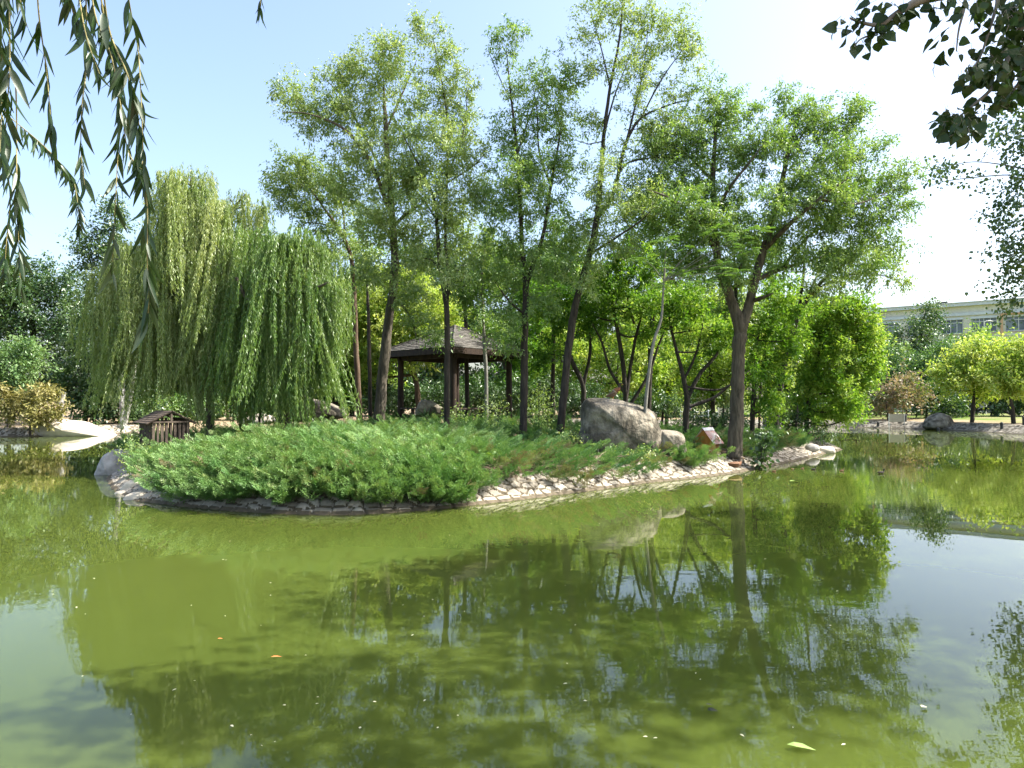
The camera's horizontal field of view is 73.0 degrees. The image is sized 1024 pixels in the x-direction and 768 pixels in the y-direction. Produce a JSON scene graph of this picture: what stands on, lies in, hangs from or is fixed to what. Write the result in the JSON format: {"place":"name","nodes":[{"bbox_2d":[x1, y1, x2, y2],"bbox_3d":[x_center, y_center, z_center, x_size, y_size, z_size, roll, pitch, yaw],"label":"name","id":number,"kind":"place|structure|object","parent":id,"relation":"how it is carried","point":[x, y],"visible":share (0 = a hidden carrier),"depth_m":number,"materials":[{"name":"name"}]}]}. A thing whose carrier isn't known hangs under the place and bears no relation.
{"place":"outdoors","nodes":[
{"label":"outdoors","id":0,"kind":"place"},
{"bbox_2d":[0,426,1023,767],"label":"water","id":1,"kind":"structure","parent":0,"point":[532,624],"depth_m":7.53,"materials":[{"name":"liquid"}]},
{"bbox_2d":[0,402,1023,431],"bbox_3d":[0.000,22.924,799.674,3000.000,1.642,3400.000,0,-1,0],"label":"ground","id":2,"kind":"structure","parent":0,"point":[1006,419],"depth_m":66.49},
{"bbox_2d":[0,327,64,426],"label":"maple tree","id":3,"kind":"object","parent":2,"relation":"on","point":[22,361],"visible":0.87,"depth_m":48.55,"materials":[{"name":"green plant"}]},
{"bbox_2d":[0,377,74,436],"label":"smoke bush","id":4,"kind":"object","parent":2,"relation":"on","point":[12,409],"visible":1,"depth_m":47.09,"materials":[{"name":"yellow plant"}]},
{"bbox_2d":[0,243,95,415],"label":"maple tree","id":5,"kind":"object","parent":2,"relation":"on","point":[11,319],"visible":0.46,"depth_m":59.03,"materials":[{"name":"green plant"}]},
{"bbox_2d":[0,424,138,436],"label":"stone revetment","id":6,"kind":"object","parent":2,"relation":"on","point":[13,432],"visible":0.33,"depth_m":48.29,"materials":[{"name":"stone"}]},
{"bbox_2d":[32,419,116,435],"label":"boulder","id":7,"kind":"object","parent":2,"relation":"on","point":[73,428],"visible":0.66,"depth_m":48.19,"materials":[{"name":"stone"}]},
{"bbox_2d":[56,192,140,429],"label":"poplar tree","id":8,"kind":"object","parent":2,"relation":"on","point":[97,246],"visible":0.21,"depth_m":52.67,"materials":[{"name":"green plant"}]},
{"bbox_2d":[44,314,174,424],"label":"mulberry tree","id":9,"kind":"object","parent":2,"relation":"on","point":[79,390],"visible":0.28,"depth_m":55.08,"materials":[{"name":"green plant"}]},
{"bbox_2d":[0,0,265,358],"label":"willow tree","id":10,"kind":"object","parent":2,"relation":"on","point":[135,108],"visible":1,"depth_m":1.94,"materials":[{"name":"green plant"}]},
{"bbox_2d":[116,390,205,420],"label":"shore shrub","id":11,"kind":"object","parent":2,"relation":"on","point":[182,406],"visible":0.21,"depth_m":61.44,"materials":[{"name":"green plant"}]},
{"bbox_2d":[133,249,205,416],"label":"woodland tree","id":12,"kind":"object","parent":2,"relation":"on","point":[174,392],"depth_m":70.55,"materials":[{"name":"green plant"}]},
{"bbox_2d":[183,390,239,419],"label":"shore shrub","id":13,"kind":"object","parent":2,"relation":"on","point":[221,411],"visible":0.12,"depth_m":61.43,"materials":[{"name":"green plant"}]},
{"bbox_2d":[330,260,434,416],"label":"woodland tree","id":14,"kind":"object","parent":2,"relation":"on","point":[353,412],"visible":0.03,"depth_m":74.26,"materials":[{"name":"green plant"}]},
{"bbox_2d":[388,241,519,415],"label":"woodland tree","id":15,"kind":"object","parent":2,"relation":"on","point":[438,377],"visible":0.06,"depth_m":74.49,"materials":[{"name":"green plant"}]},
{"bbox_2d":[475,235,610,415],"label":"woodland tree","id":16,"kind":"object","parent":2,"relation":"on","point":[500,370],"visible":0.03,"depth_m":76.20,"materials":[{"name":"green plant"}]},
{"bbox_2d":[573,254,711,416],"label":"woodland tree","id":17,"kind":"object","parent":2,"relation":"on","point":[609,325],"visible":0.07,"depth_m":76.27,"materials":[{"name":"green plant"}]},
{"bbox_2d":[667,276,790,415],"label":"woodland tree","id":18,"kind":"object","parent":2,"relation":"on","point":[725,393],"visible":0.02,"depth_m":78.23,"materials":[{"name":"green plant"}]},
{"bbox_2d":[566,419,1023,434],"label":"stone revetment","id":19,"kind":"object","parent":2,"relation":"on","point":[990,427],"visible":0.25,"depth_m":59.21,"materials":[{"name":"stone"}]},
{"bbox_2d":[922,413,954,429],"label":"boulder","id":20,"kind":"object","parent":19,"relation":"on","point":[935,421],"visible":0.86,"depth_m":59.18,"materials":[{"name":"stone"}]},
{"bbox_2d":[726,287,883,410],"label":"woodland tree","id":21,"kind":"object","parent":2,"relation":"on","point":[752,321],"visible":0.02,"depth_m":78.72,"materials":[{"name":"green plant"}]},
{"bbox_2d":[761,376,901,418],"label":"shrub","id":22,"kind":"object","parent":2,"relation":"on","point":[804,403],"visible":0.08,"depth_m":72.96,"materials":[{"name":"green plant"}]},
{"bbox_2d":[862,369,925,420],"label":"pink flowering shrub","id":23,"kind":"object","parent":2,"relation":"on","point":[885,405],"visible":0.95,"depth_m":65.86,"materials":[{"name":"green plant"}]},
{"bbox_2d":[860,335,927,414],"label":"pagoda tree","id":24,"kind":"object","parent":2,"relation":"on","point":[895,363],"visible":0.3,"depth_m":80.61,"materials":[{"name":"green plant"}]},
{"bbox_2d":[888,414,904,423],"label":"notice board","id":25,"kind":"object","parent":2,"relation":"on","point":[896,417],"visible":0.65,"depth_m":62.91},
{"bbox_2d":[871,356,937,415],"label":"pink flowering shrub","id":26,"kind":"object","parent":2,"relation":"on","point":[908,377],"visible":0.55,"depth_m":67.61,"materials":[{"name":"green plant"}]},
{"bbox_2d":[880,291,959,412],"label":"poplar tree","id":27,"kind":"object","parent":2,"relation":"on","point":[927,325],"visible":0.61,"depth_m":87.57,"materials":[{"name":"green plant"}]},
{"bbox_2d":[818,298,1023,412],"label":"building","id":28,"kind":"structure","parent":2,"relation":"on","point":[960,312],"depth_m":102.30,"materials":[{"name":"beige concrete"}]},
{"bbox_2d":[879,321,899,335],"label":"window","id":29,"kind":"structure","parent":28,"relation":"in","point":[891,325],"depth_m":108.21,"materials":[{"name":"grey glass"}]},
{"bbox_2d":[938,317,962,333],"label":"window","id":30,"kind":"structure","parent":28,"relation":"in","point":[954,321],"depth_m":103.30,"materials":[{"name":"grey glass"}]},
{"bbox_2d":[970,315,996,331],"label":"window","id":31,"kind":"structure","parent":28,"relation":"in","point":[982,319],"depth_m":101.08,"materials":[{"name":"grey glass"}]},
{"bbox_2d":[1005,314,1023,330],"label":"window","id":32,"kind":"structure","parent":28,"relation":"in","point":[1021,319],"depth_m":98.96,"materials":[{"name":"grey glass"}]},
{"bbox_2d":[822,0,1023,149],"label":"poplar tree","id":33,"kind":"object","parent":2,"relation":"on","point":[1005,61],"visible":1,"depth_m":3.42,"materials":[{"name":"green plant"}]},
{"bbox_2d":[880,329,980,414],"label":"pagoda tree","id":34,"kind":"object","parent":2,"relation":"on","point":[930,354],"visible":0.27,"depth_m":79.36,"materials":[{"name":"green plant"}]},
{"bbox_2d":[894,376,988,418],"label":"shrub","id":35,"kind":"object","parent":2,"relation":"on","point":[942,408],"visible":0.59,"depth_m":69.28,"materials":[{"name":"green plant"}]},
{"bbox_2d":[912,325,1016,422],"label":"locust tree","id":36,"kind":"object","parent":2,"relation":"on","point":[954,374],"visible":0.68,"depth_m":59.69,"materials":[{"name":"green plant"}]},
{"bbox_2d":[922,42,1023,328],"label":"poplar tree","id":37,"kind":"object","parent":2,"relation":"on","point":[1005,246],"visible":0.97,"depth_m":27.20,"materials":[{"name":"green plant"}]},
{"bbox_2d":[924,340,1023,416],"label":"woodland tree","id":38,"kind":"object","parent":2,"relation":"on","point":[1000,407],"visible":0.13,"depth_m":73.56,"materials":[{"name":"green plant"}]},
{"bbox_2d":[933,318,1018,414],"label":"poplar tree","id":39,"kind":"object","parent":2,"relation":"on","point":[985,330],"visible":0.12,"depth_m":83.81,"materials":[{"name":"green plant"}]},
{"bbox_2d":[967,326,1023,423],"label":"locust tree","id":40,"kind":"object","parent":2,"relation":"on","point":[1009,375],"visible":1,"depth_m":56.80,"materials":[{"name":"green plant"}]},
{"bbox_2d":[0,0,1023,401],"label":"sky","id":41,"kind":"structure","parent":0,"point":[206,64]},
{"bbox_2d":[307,426,798,485],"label":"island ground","id":42,"kind":"structure","parent":0,"point":[530,470],"depth_m":19.98,"materials":[{"name":"brown soil"}]},
{"bbox_2d":[94,449,133,474],"bbox_3d":[-13.354,2.820,23.448,1.243,1.244,1.616,0,-1,0],"label":"boulder","id":43,"kind":"object","parent":42,"relation":"on","point":[107,464],"visible":0.29,"depth_m":22.73,"materials":[{"name":"stone"}]},
{"bbox_2d":[120,479,138,490],"bbox_3d":[-10.139,2.740,18.532,0.597,0.389,0.552,0,-1,0],"label":"boulder","id":44,"kind":"object","parent":42,"relation":"on","point":[129,484],"visible":0.23,"depth_m":18.28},
{"bbox_2d":[100,439,160,478],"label":"sapling","id":45,"kind":"object","parent":42,"relation":"on","point":[127,454],"visible":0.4,"depth_m":19.85,"materials":[{"name":"green plant"}]},
{"bbox_2d":[123,491,145,499],"bbox_3d":[-9.314,2.811,17.129,0.572,0.298,0.464,0,-1,0],"label":"boulder","id":46,"kind":"object","parent":42,"relation":"on","point":[133,495],"visible":0.5,"depth_m":16.94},
{"bbox_2d":[123,428,149,463],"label":"sapling","id":47,"kind":"object","parent":42,"relation":"on","point":[131,437],"visible":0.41,"depth_m":20.92,"materials":[{"name":"green plant"}]},
{"bbox_2d":[123,392,180,434],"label":"sapling","id":48,"kind":"object","parent":42,"relation":"on","point":[152,410],"visible":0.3,"depth_m":30.07,"materials":[{"name":"green plant"}]},
{"bbox_2d":[132,410,196,462],"bbox_3d":[-10.991,1.664,21.864,1.451,1.653,1.563,1,-2,-43],"label":"slatted hut","id":49,"kind":"object","parent":42,"relation":"on","point":[180,426],"visible":0.66,"depth_m":21.47,"materials":[{"name":"wood"}]},
{"bbox_2d":[63,162,276,438],"bbox_3d":[-12.007,-2.701,24.261,7.430,10.444,4.937,0,-1,0],"label":"weeping willow","id":50,"kind":"object","parent":42,"relation":"on","point":[186,257],"visible":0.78,"depth_m":23.53,"materials":[{"name":"green plant"}]},
{"bbox_2d":[214,380,316,423],"bbox_3d":[-12.054,1.057,33.944,5.036,3.513,2.646,0,-1,-10],"label":"shrub","id":51,"kind":"object","parent":42,"relation":"on","point":[259,418],"visible":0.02,"depth_m":33.66,"materials":[{"name":"green plant"}]},
{"bbox_2d":[197,222,361,433],"bbox_3d":[-7.804,-1.578,23.350,5.341,8.026,3.987,0,-2,-15],"label":"weeping willow","id":52,"kind":"object","parent":42,"relation":"on","point":[288,330],"visible":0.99,"depth_m":22.64,"materials":[{"name":"green plant"}]},
{"bbox_2d":[274,398,346,421],"bbox_3d":[-7.934,0.960,27.500,2.871,1.084,1.796,0,-1,0],"label":"boulder","id":53,"kind":"object","parent":42,"relation":"on","point":[335,412],"visible":0.35,"depth_m":26.80,"materials":[{"name":"stone"}]},
{"bbox_2d":[117,413,515,506],"bbox_3d":[-6.657,1.870,19.881,13.606,2.029,11.631,0,-1,0],"label":"juniper ground cover","id":54,"kind":"object","parent":42,"relation":"on","point":[393,436],"visible":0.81,"depth_m":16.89,"materials":[{"name":"plant"}]},
{"bbox_2d":[258,139,386,421],"bbox_3d":[-8.083,-3.963,29.338,5.479,12.541,3.409,0,-2,-12],"label":"elm tree","id":55,"kind":"object","parent":42,"relation":"on","point":[305,181],"visible":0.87,"depth_m":28.94,"materials":[{"name":"green plant"}]},
{"bbox_2d":[313,309,367,410],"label":"locust tree","id":56,"kind":"object","parent":42,"relation":"on","point":[345,390],"visible":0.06,"depth_m":35.86,"materials":[{"name":"green plant"}]},
{"bbox_2d":[263,24,445,424],"bbox_3d":[-6.028,-5.893,27.034,7.759,16.430,3.996,-1,-2,19],"label":"elm tree","id":57,"kind":"object","parent":42,"relation":"on","point":[389,67],"visible":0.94,"depth_m":26.75,"materials":[{"name":"green plant"}]},
{"bbox_2d":[315,378,405,419],"bbox_3d":[-8.424,1.063,36.968,5.863,3.583,3.011,0,-1,0],"label":"shrub","id":58,"kind":"object","parent":42,"relation":"on","point":[390,396],"visible":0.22,"depth_m":36.68,"materials":[{"name":"green plant"}]},
{"bbox_2d":[334,203,436,421],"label":"young elm","id":59,"kind":"object","parent":42,"relation":"on","point":[369,360],"visible":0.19,"depth_m":32.98,"materials":[{"name":"green plant"}]},
{"bbox_2d":[336,262,474,407],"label":"locust tree","id":60,"kind":"object","parent":42,"relation":"on","point":[377,314],"visible":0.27,"depth_m":36.13,"materials":[{"name":"green plant"}]},
{"bbox_2d":[372,373,443,417],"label":"shrub","id":61,"kind":"object","parent":42,"relation":"on","point":[408,391],"visible":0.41,"depth_m":41.70,"materials":[{"name":"green plant"}]},
{"bbox_2d":[415,400,443,415],"bbox_3d":[-3.558,1.040,29.982,1.311,0.732,0.764,0,-1,0],"label":"boulder","id":62,"kind":"object","parent":42,"relation":"on","point":[430,405],"visible":0.8,"depth_m":29.66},
{"bbox_2d":[381,0,504,424],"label":"elm tree","id":63,"kind":"object","parent":42,"relation":"on","point":[446,169],"visible":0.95,"depth_m":25.96,"materials":[{"name":"green plant"}]},
{"bbox_2d":[390,325,528,419],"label":"pavilion","id":64,"kind":"structure","parent":42,"relation":"on","point":[412,350],"depth_m":31.05,"materials":[{"name":"brown wood"}]},
{"bbox_2d":[432,399,487,423],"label":"sapling","id":65,"kind":"object","parent":42,"relation":"on","point":[455,413],"visible":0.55,"depth_m":27.12,"materials":[{"name":"green plant"}]},
{"bbox_2d":[104,407,819,487],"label":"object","id":66,"kind":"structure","parent":42,"relation":"on","point":[537,450],"depth_m":20.89,"materials":[{"name":"plant"}]},
{"bbox_2d":[418,234,520,423],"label":"elm sapling","id":67,"kind":"object","parent":42,"relation":"on","point":[465,302],"visible":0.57,"depth_m":28.37,"materials":[{"name":"green plant"}]},
{"bbox_2d":[414,371,528,417],"bbox_3d":[-2.224,1.025,39.084,6.558,3.671,3.966,0,-2,-11],"label":"shrub","id":68,"kind":"object","parent":42,"relation":"on","point":[477,396],"visible":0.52,"depth_m":38.68,"materials":[{"name":"green plant"}]},
{"bbox_2d":[106,438,842,514],"bbox_3d":[-0.241,3.097,32.203,34.510,0.833,24.712,1,-2,-40],"label":"stone revetment","id":69,"kind":"object","parent":42,"relation":"on","point":[514,487],"visible":0.22,"depth_m":17.48,"materials":[{"name":"stone"}]},
{"bbox_2d":[424,202,530,415],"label":"young elm","id":70,"kind":"object","parent":42,"relation":"on","point":[466,368],"visible":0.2,"depth_m":32.93,"materials":[{"name":"green plant"}]},
{"bbox_2d":[443,383,536,417],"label":"shrub","id":71,"kind":"object","parent":42,"relation":"on","point":[460,399],"visible":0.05,"depth_m":43.07,"materials":[{"name":"green plant"}]},
{"bbox_2d":[477,393,513,428],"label":"sapling","id":72,"kind":"object","parent":42,"relation":"on","point":[492,408],"visible":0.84,"depth_m":26.43,"materials":[{"name":"green plant"}]},
{"bbox_2d":[459,301,550,416],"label":"locust tree","id":73,"kind":"object","parent":42,"relation":"on","point":[531,344],"visible":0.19,"depth_m":41.80,"materials":[{"name":"green plant"}]},
{"bbox_2d":[465,12,601,440],"bbox_3d":[0.764,-5.780,25.272,5.462,16.192,3.922,0,-1,0],"label":"elm tree","id":74,"kind":"object","parent":42,"relation":"on","point":[527,170],"visible":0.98,"depth_m":25.40,"materials":[{"name":"green plant"}]},
{"bbox_2d":[513,381,554,429],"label":"shrub","id":75,"kind":"object","parent":42,"relation":"on","point":[536,399],"visible":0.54,"depth_m":28.89,"materials":[{"name":"green plant"}]},
{"bbox_2d":[489,369,589,416],"bbox_3d":[1.409,0.795,36.076,5.217,3.170,2.986,0,-1,0],"label":"shrub","id":76,"kind":"object","parent":42,"relation":"on","point":[574,386],"visible":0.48,"depth_m":35.63,"materials":[{"name":"green plant"}]},
{"bbox_2d":[527,383,559,436],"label":"shrub","id":77,"kind":"object","parent":42,"relation":"on","point":[538,409],"visible":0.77,"depth_m":26.42,"materials":[{"name":"green plant"}]},
{"bbox_2d":[488,212,602,417],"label":"young elm","id":78,"kind":"object","parent":42,"relation":"on","point":[552,360],"visible":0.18,"depth_m":32.91,"materials":[{"name":"green plant"}]},
{"bbox_2d":[515,311,594,390],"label":"locust tree","id":79,"kind":"object","parent":42,"relation":"on","point":[547,329],"visible":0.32,"depth_m":43.78,"materials":[{"name":"green plant"}]},
{"bbox_2d":[505,272,616,404],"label":"locust tree","id":80,"kind":"object","parent":42,"relation":"on","point":[545,357],"visible":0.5,"depth_m":30.90,"materials":[{"name":"green plant"}]},
{"bbox_2d":[539,425,587,452],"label":"sapling","id":81,"kind":"object","parent":42,"relation":"on","point":[573,438],"visible":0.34,"depth_m":22.62,"materials":[{"name":"green plant"}]},
{"bbox_2d":[555,374,622,420],"bbox_3d":[4.157,1.131,39.907,5.250,3.509,3.209,0,-1,0],"label":"shrub","id":82,"kind":"object","parent":42,"relation":"on","point":[577,400],"visible":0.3,"depth_m":39.74,"materials":[{"name":"green plant"}]},
{"bbox_2d":[558,303,675,398],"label":"locust tree","id":83,"kind":"object","parent":42,"relation":"on","point":[597,351],"visible":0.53,"depth_m":43.73,"materials":[{"name":"green plant"}]},
{"bbox_2d":[576,398,661,457],"bbox_3d":[3.659,1.528,23.569,2.976,2.126,2.247,0,-1,0],"label":"boulder","id":84,"kind":"object","parent":42,"relation":"on","point":[632,425],"visible":0.81,"depth_m":22.60,"materials":[{"name":"stone"}]},
{"bbox_2d":[561,235,690,402],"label":"locust tree","id":85,"kind":"object","parent":42,"relation":"on","point":[611,289],"visible":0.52,"depth_m":29.92,"materials":[{"name":"green plant"}]},
{"bbox_2d":[554,0,713,437],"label":"elm tree","id":86,"kind":"object","parent":42,"relation":"on","point":[594,239],"visible":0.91,"depth_m":24.98,"materials":[{"name":"green plant"}]},
{"bbox_2d":[613,443,660,462],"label":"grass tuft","id":87,"kind":"object","parent":42,"relation":"on","point":[641,453],"visible":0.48,"depth_m":21.69,"materials":[{"name":"green plant"}]},
{"bbox_2d":[589,172,708,409],"bbox_3d":[6.274,-3.570,31.979,6.403,12.226,3.752,0,-1,0],"label":"young elm","id":88,"kind":"object","parent":42,"relation":"on","point":[608,252],"visible":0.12,"depth_m":31.89,"materials":[{"name":"green plant"}]},
{"bbox_2d":[481,432,824,477],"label":"dry twig litter","id":89,"kind":"object","parent":42,"relation":"on","point":[602,461],"visible":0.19,"depth_m":20.57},
{"bbox_2d":[603,386,707,424],"bbox_3d":[7.387,1.302,35.903,5.642,2.739,2.969,0,-1,0],"label":"shrub","id":90,"kind":"object","parent":42,"relation":"on","point":[656,407],"visible":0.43,"depth_m":35.71,"materials":[{"name":"green plant"}]},
{"bbox_2d":[661,430,686,458],"bbox_3d":[5.307,2.024,23.258,1.003,0.983,1.202,0,-1,0],"label":"boulder","id":91,"kind":"object","parent":42,"relation":"on","point":[675,437],"visible":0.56,"depth_m":22.74,"materials":[{"name":"stone"}]},
{"bbox_2d":[628,304,729,425],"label":"locust tree","id":92,"kind":"object","parent":42,"relation":"on","point":[668,388],"visible":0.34,"depth_m":45.71,"materials":[{"name":"green plant"}]},
{"bbox_2d":[626,223,775,412],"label":"ailanthus tree","id":93,"kind":"object","parent":42,"relation":"on","point":[663,284],"visible":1,"depth_m":22.65,"materials":[{"name":"green plant"}]},
{"bbox_2d":[627,275,775,434],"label":"locust tree","id":94,"kind":"object","parent":42,"relation":"on","point":[679,310],"visible":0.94,"depth_m":27.87,"materials":[{"name":"green plant"}]},
{"bbox_2d":[693,427,723,452],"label":"duck house","id":95,"kind":"structure","parent":42,"relation":"on","point":[709,434],"depth_m":25.38,"materials":[{"name":"brown wood"}]},
{"bbox_2d":[666,402,758,428],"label":"shrub","id":96,"kind":"object","parent":42,"relation":"on","point":[723,418],"visible":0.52,"depth_m":32.75,"materials":[{"name":"green plant"}]},
{"bbox_2d":[660,325,773,425],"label":"locust tree","id":97,"kind":"object","parent":42,"relation":"on","point":[714,381],"visible":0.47,"depth_m":39.85,"materials":[{"name":"green plant"}]},
{"bbox_2d":[652,422,812,467],"bbox_3d":[9.279,2.142,28.009,9.834,1.496,12.180,0,-1,0],"label":"juniper ground cover","id":98,"kind":"object","parent":42,"relation":"on","point":[710,457],"visible":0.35,"depth_m":26.25,"materials":[{"name":"plant"}]},
{"bbox_2d":[686,211,811,328],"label":"young elm","id":99,"kind":"object","parent":42,"relation":"on","point":[719,310],"visible":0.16,"depth_m":33.00,"materials":[{"name":"green plant"}]},
{"bbox_2d":[727,321,803,429],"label":"locust tree","id":100,"kind":"object","parent":42,"relation":"on","point":[765,345],"visible":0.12,"depth_m":38.80,"materials":[{"name":"green plant"}]},
{"bbox_2d":[744,425,787,469],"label":"shrub","id":101,"kind":"object","parent":42,"relation":"on","point":[760,448],"visible":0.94,"depth_m":24.47,"materials":[{"name":"green plant"}]},
{"bbox_2d":[611,59,934,463],"bbox_3d":[9.353,-4.299,24.614,11.948,14.964,4.627,0,-1,0],"label":"ash tree","id":102,"kind":"object","parent":42,"relation":"on","point":[844,196],"visible":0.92,"depth_m":24.75,"materials":[{"name":"green plant"}]},
{"bbox_2d":[728,272,822,433],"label":"locust tree","id":103,"kind":"object","parent":42,"relation":"on","point":[768,327],"visible":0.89,"depth_m":28.83,"materials":[{"name":"green plant"}]},
{"bbox_2d":[760,405,838,443],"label":"shrub","id":104,"kind":"object","parent":42,"relation":"on","point":[796,418],"visible":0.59,"depth_m":33.82,"materials":[{"name":"green plant"}]},
{"bbox_2d":[765,287,896,443],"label":"locust tree","id":105,"kind":"object","parent":42,"relation":"on","point":[854,380],"visible":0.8,"depth_m":34.50,"materials":[{"name":"green plant"}]},
{"bbox_2d":[773,231,917,428],"bbox_3d":[15.560,-2.834,32.028,7.088,11.380,3.723,0,-1,0],"label":"elm tree","id":106,"kind":"object","parent":42,"relation":"on","point":[815,290],"visible":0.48,"depth_m":32.03,"materials":[{"name":"green plant"}]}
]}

